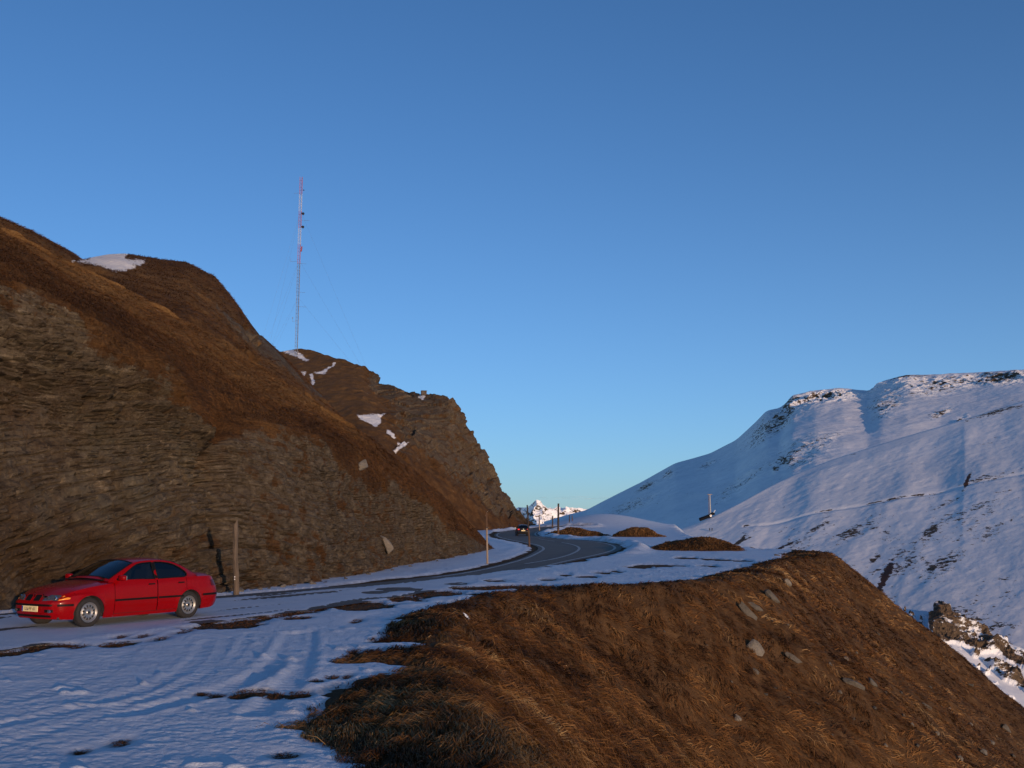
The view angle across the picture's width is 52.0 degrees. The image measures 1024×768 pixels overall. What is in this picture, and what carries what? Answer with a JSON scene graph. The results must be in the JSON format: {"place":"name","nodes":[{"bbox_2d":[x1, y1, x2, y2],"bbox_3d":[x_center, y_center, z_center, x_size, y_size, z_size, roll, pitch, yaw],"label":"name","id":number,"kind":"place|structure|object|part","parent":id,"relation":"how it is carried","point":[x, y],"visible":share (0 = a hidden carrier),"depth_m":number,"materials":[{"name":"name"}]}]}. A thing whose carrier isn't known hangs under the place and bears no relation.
{"place":"outdoors","nodes":[
{"label":"outdoors","id":0,"kind":"place"},
{"bbox_2d":[0,216,354,425],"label":"dry grass","id":1,"kind":"structure","parent":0,"point":[28,231],"depth_m":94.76,"materials":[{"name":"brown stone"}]},
{"bbox_2d":[0,228,492,609],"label":"rock hillside","id":2,"kind":"structure","parent":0,"point":[100,460],"depth_m":35.66,"materials":[{"name":"stone"}]},
{"bbox_2d":[0,226,494,578],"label":"dry grass","id":3,"kind":"structure","parent":2,"relation":"on","point":[73,300],"depth_m":47.26,"materials":[{"name":"brown plant"}]},
{"bbox_2d":[358,459,367,470],"bbox_3d":[-7.030,3.895,49.537,0.563,0.621,0.438,-29,-16,-9],"label":"boulder","id":4,"kind":"object","parent":2,"relation":"on","point":[363,464],"visible":0.97,"depth_m":49.45,"materials":[{"name":"stone"}]},
{"bbox_2d":[380,535,393,553],"bbox_3d":[-6.027,7.639,50.383,0.398,1.030,0.396,-33,-3,-21],"label":"boulder","id":5,"kind":"object","parent":2,"relation":"on","point":[388,545],"visible":0.98,"depth_m":50.31,"materials":[{"name":"stone"}]},
{"bbox_2d":[0,526,620,651],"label":"road","id":6,"kind":"structure","parent":0,"point":[555,548],"depth_m":51.99,"materials":[{"name":"grey asphalt"}]},
{"bbox_2d":[15,553,216,626],"bbox_3d":[-8.153,4.238,21.941,1.856,1.388,4.224,-5,-9,31],"label":"saloon car","id":7,"kind":"object","parent":6,"relation":"on","point":[90,595],"visible":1,"depth_m":21.25,"materials":[{"name":"red paint"}]},
{"bbox_3d":[-7.626,4.303,21.302,0.066,0.624,1.047,-5,-9,31],"label":"door","id":8,"kind":"part","parent":7,"relation":"part of","materials":[{"name":"red paint"}]},
{"bbox_3d":[-7.719,3.828,21.483,0.162,0.337,0.892,-5,-9,31],"label":"side window","id":9,"kind":"part","parent":7,"relation":"part of","materials":[{"name":"black glass"}]},
{"bbox_3d":[-7.242,3.936,22.259,0.164,0.337,0.796,-5,-9,31],"label":"side window","id":10,"kind":"part","parent":7,"relation":"part of","materials":[{"name":"black glass"}]},
{"bbox_3d":[-7.151,4.402,22.086,0.071,0.644,0.760,-5,-9,31],"label":"door","id":11,"kind":"part","parent":7,"relation":"part of","materials":[{"name":"red paint"}]},
{"bbox_2d":[437,526,556,576],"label":"road edge line","id":12,"kind":"object","parent":6,"relation":"on","point":[543,548],"visible":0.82,"depth_m":59.63,"materials":[{"name":"paint"}]},
{"bbox_2d":[515,525,527,535],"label":"hatchback car","id":13,"kind":"object","parent":6,"relation":"on","point":[521,529],"visible":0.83,"depth_m":142.78,"materials":[{"name":"black paint"}]},
{"bbox_2d":[459,530,615,583],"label":"road edge line","id":14,"kind":"object","parent":6,"relation":"on","point":[614,548],"visible":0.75,"depth_m":67.77,"materials":[{"name":"paint"}]},
{"bbox_2d":[525,542,579,563],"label":"road centre line","id":15,"kind":"object","parent":6,"relation":"on","point":[562,556],"visible":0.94,"depth_m":69.65,"materials":[{"name":"paint"}]},
{"bbox_2d":[0,525,806,767],"bbox_3d":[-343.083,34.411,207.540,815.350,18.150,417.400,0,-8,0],"label":"ground","id":16,"kind":"structure","parent":0,"point":[333,695],"depth_m":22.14,"materials":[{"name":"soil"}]},
{"bbox_2d":[232,520,238,594],"bbox_3d":[-8.041,5.197,30.578,0.258,2.483,0.174,0,-8,0],"label":"timber post","id":17,"kind":"object","parent":16,"relation":"on","point":[235,563],"visible":0.9,"depth_m":30.53,"materials":[{"name":"brown wood"}]},
{"bbox_2d":[0,514,791,767],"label":"snow cover","id":18,"kind":"object","parent":16,"relation":"on","point":[57,705],"visible":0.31,"depth_m":14.63,"materials":[{"name":"white snow"}]},
{"bbox_2d":[486,512,487,563],"bbox_3d":[-1.337,8.374,56.132,0.164,3.035,0.117,0,-8,0],"label":"snow pole","id":19,"kind":"object","parent":16,"relation":"on","point":[486,540],"visible":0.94,"depth_m":56.09,"materials":[{"name":"brown wood"}]},
{"bbox_2d":[527,505,529,546],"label":"snow pole","id":20,"kind":"object","parent":16,"relation":"on","point":[528,526],"visible":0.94,"depth_m":88.58,"materials":[{"name":"brown wood"}]},
{"bbox_2d":[302,649,967,764],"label":"straw stalks","id":21,"kind":"object","parent":16,"relation":"on","point":[470,729],"visible":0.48,"depth_m":10.26,"materials":[{"name":"brown plant"}]},
{"bbox_2d":[282,349,535,529],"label":"rock hillside","id":22,"kind":"structure","parent":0,"point":[431,439],"depth_m":230.36,"materials":[{"name":"brown stone"}]},
{"bbox_2d":[267,177,363,360],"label":"radio mast","id":23,"kind":"object","parent":22,"relation":"on","point":[302,213],"visible":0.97,"depth_m":299.71,"materials":[{"name":"silver metal"}]},
{"bbox_2d":[421,390,426,394],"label":"stone hut","id":24,"kind":"object","parent":22,"relation":"on","point":[423,392],"visible":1,"depth_m":252.46,"materials":[{"name":"grey"}]},
{"bbox_2d":[0,0,1023,508],"label":"sky","id":25,"kind":"structure","parent":0,"point":[621,236],"materials":[{"name":"blue"}]},
{"bbox_2d":[516,500,586,524],"bbox_3d":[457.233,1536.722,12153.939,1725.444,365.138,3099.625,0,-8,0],"label":"mountain","id":26,"kind":"structure","parent":0,"point":[537,509],"depth_m":11887.90,"materials":[{"name":"white snow"}]},
{"bbox_2d":[545,527,611,535],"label":"grassy mound","id":27,"kind":"object","parent":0,"point":[580,534],"visible":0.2,"depth_m":138.43,"materials":[{"name":"brown plant"}]},
{"bbox_2d":[557,503,558,533],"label":"snow pole","id":28,"kind":"object","parent":27,"relation":"on","point":[558,519],"visible":0.86,"depth_m":137.28,"materials":[{"name":"brown wood"}]},
{"bbox_2d":[612,527,666,536],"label":"grassy mound","id":29,"kind":"object","parent":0,"point":[636,534],"visible":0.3,"depth_m":133.52,"materials":[{"name":"brown plant"}]},
{"bbox_2d":[256,545,1023,767],"bbox_3d":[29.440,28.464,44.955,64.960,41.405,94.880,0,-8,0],"label":"grassy bank","id":30,"kind":"structure","parent":0,"point":[660,595],"depth_m":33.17,"materials":[{"name":"brown plant"}]},
{"bbox_2d":[734,714,741,720],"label":"boulder","id":31,"kind":"object","parent":30,"relation":"on","point":[738,718],"visible":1,"depth_m":30.32,"materials":[{"name":"stone"}]},
{"bbox_2d":[739,602,756,619],"bbox_3d":[8.173,7.991,36.591,0.323,0.904,0.405,-37,-3,-22],"label":"boulder","id":32,"kind":"object","parent":30,"relation":"on","point":[745,609],"visible":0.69,"depth_m":36.46,"materials":[{"name":"grey stone"}]},
{"bbox_2d":[746,639,764,655],"bbox_3d":[7.917,8.672,34.210,0.498,0.675,0.446,-39,-2,-22],"label":"boulder","id":33,"kind":"object","parent":30,"relation":"on","point":[755,646],"visible":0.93,"depth_m":34.07,"materials":[{"name":"stone"}]},
{"bbox_2d":[748,602,762,611],"bbox_3d":[8.624,7.951,37.239,0.814,0.242,0.246,40,-22,1],"label":"boulder","id":34,"kind":"object","parent":30,"relation":"on","point":[755,606],"visible":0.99,"depth_m":37.18,"materials":[{"name":"grey stone"}]},
{"bbox_2d":[764,589,779,602],"bbox_3d":[9.708,7.947,39.155,0.698,0.315,0.412,42,-22,1],"label":"boulder","id":35,"kind":"object","parent":30,"relation":"on","point":[770,594],"visible":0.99,"depth_m":39.10,"materials":[{"name":"grey stone"}]},
{"bbox_2d":[783,578,791,586],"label":"boulder","id":36,"kind":"object","parent":30,"relation":"on","point":[788,582],"visible":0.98,"depth_m":43.76,"materials":[{"name":"stone"}]},
{"bbox_2d":[785,651,801,662],"bbox_3d":[9.349,9.156,34.916,0.721,0.208,0.260,34,-22,-1],"label":"boulder","id":37,"kind":"object","parent":30,"relation":"on","point":[794,658],"visible":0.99,"depth_m":34.82,"materials":[{"name":"stone"}]},
{"bbox_2d":[843,678,864,690],"bbox_3d":[11.422,10.013,35.068,0.798,0.254,0.292,23,-22,-3],"label":"boulder","id":38,"kind":"object","parent":30,"relation":"on","point":[854,683],"visible":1,"depth_m":34.99,"materials":[{"name":"grey stone"}]},
{"bbox_2d":[867,678,877,686],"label":"boulder","id":39,"kind":"object","parent":30,"relation":"on","point":[872,683],"visible":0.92,"depth_m":36.14,"materials":[{"name":"grey stone"}]},
{"bbox_2d":[980,749,986,754],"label":"stone","id":40,"kind":"object","parent":30,"relation":"on","point":[984,751],"visible":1,"depth_m":38.53,"materials":[{"name":"grey stone"}]},
{"bbox_2d":[1002,724,1010,732],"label":"boulder","id":41,"kind":"object","parent":30,"relation":"on","point":[1005,727],"visible":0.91,"depth_m":54.36,"materials":[{"name":"grey stone"}]},
{"bbox_2d":[651,536,745,550],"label":"grassy mound","id":42,"kind":"object","parent":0,"point":[695,549],"visible":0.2,"depth_m":77.06,"materials":[{"name":"brown plant"}]},
{"bbox_2d":[544,369,1023,528],"bbox_3d":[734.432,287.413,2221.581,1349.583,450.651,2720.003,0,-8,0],"label":"mountain","id":43,"kind":"structure","parent":0,"point":[795,434],"depth_m":1352.96,"materials":[{"name":"white snow"}]},
{"bbox_2d":[681,401,1023,648],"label":"mountain","id":44,"kind":"structure","parent":0,"point":[924,520],"depth_m":411.43,"materials":[{"name":"white snow"}]},
{"bbox_2d":[699,514,711,520],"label":"lift shed","id":45,"kind":"structure","parent":44,"relation":"on","point":[705,517],"depth_m":479.79,"materials":[{"name":"black"}]},
{"bbox_2d":[899,601,1023,705],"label":"mountain spur","id":46,"kind":"structure","parent":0,"point":[997,660],"depth_m":226.14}
]}

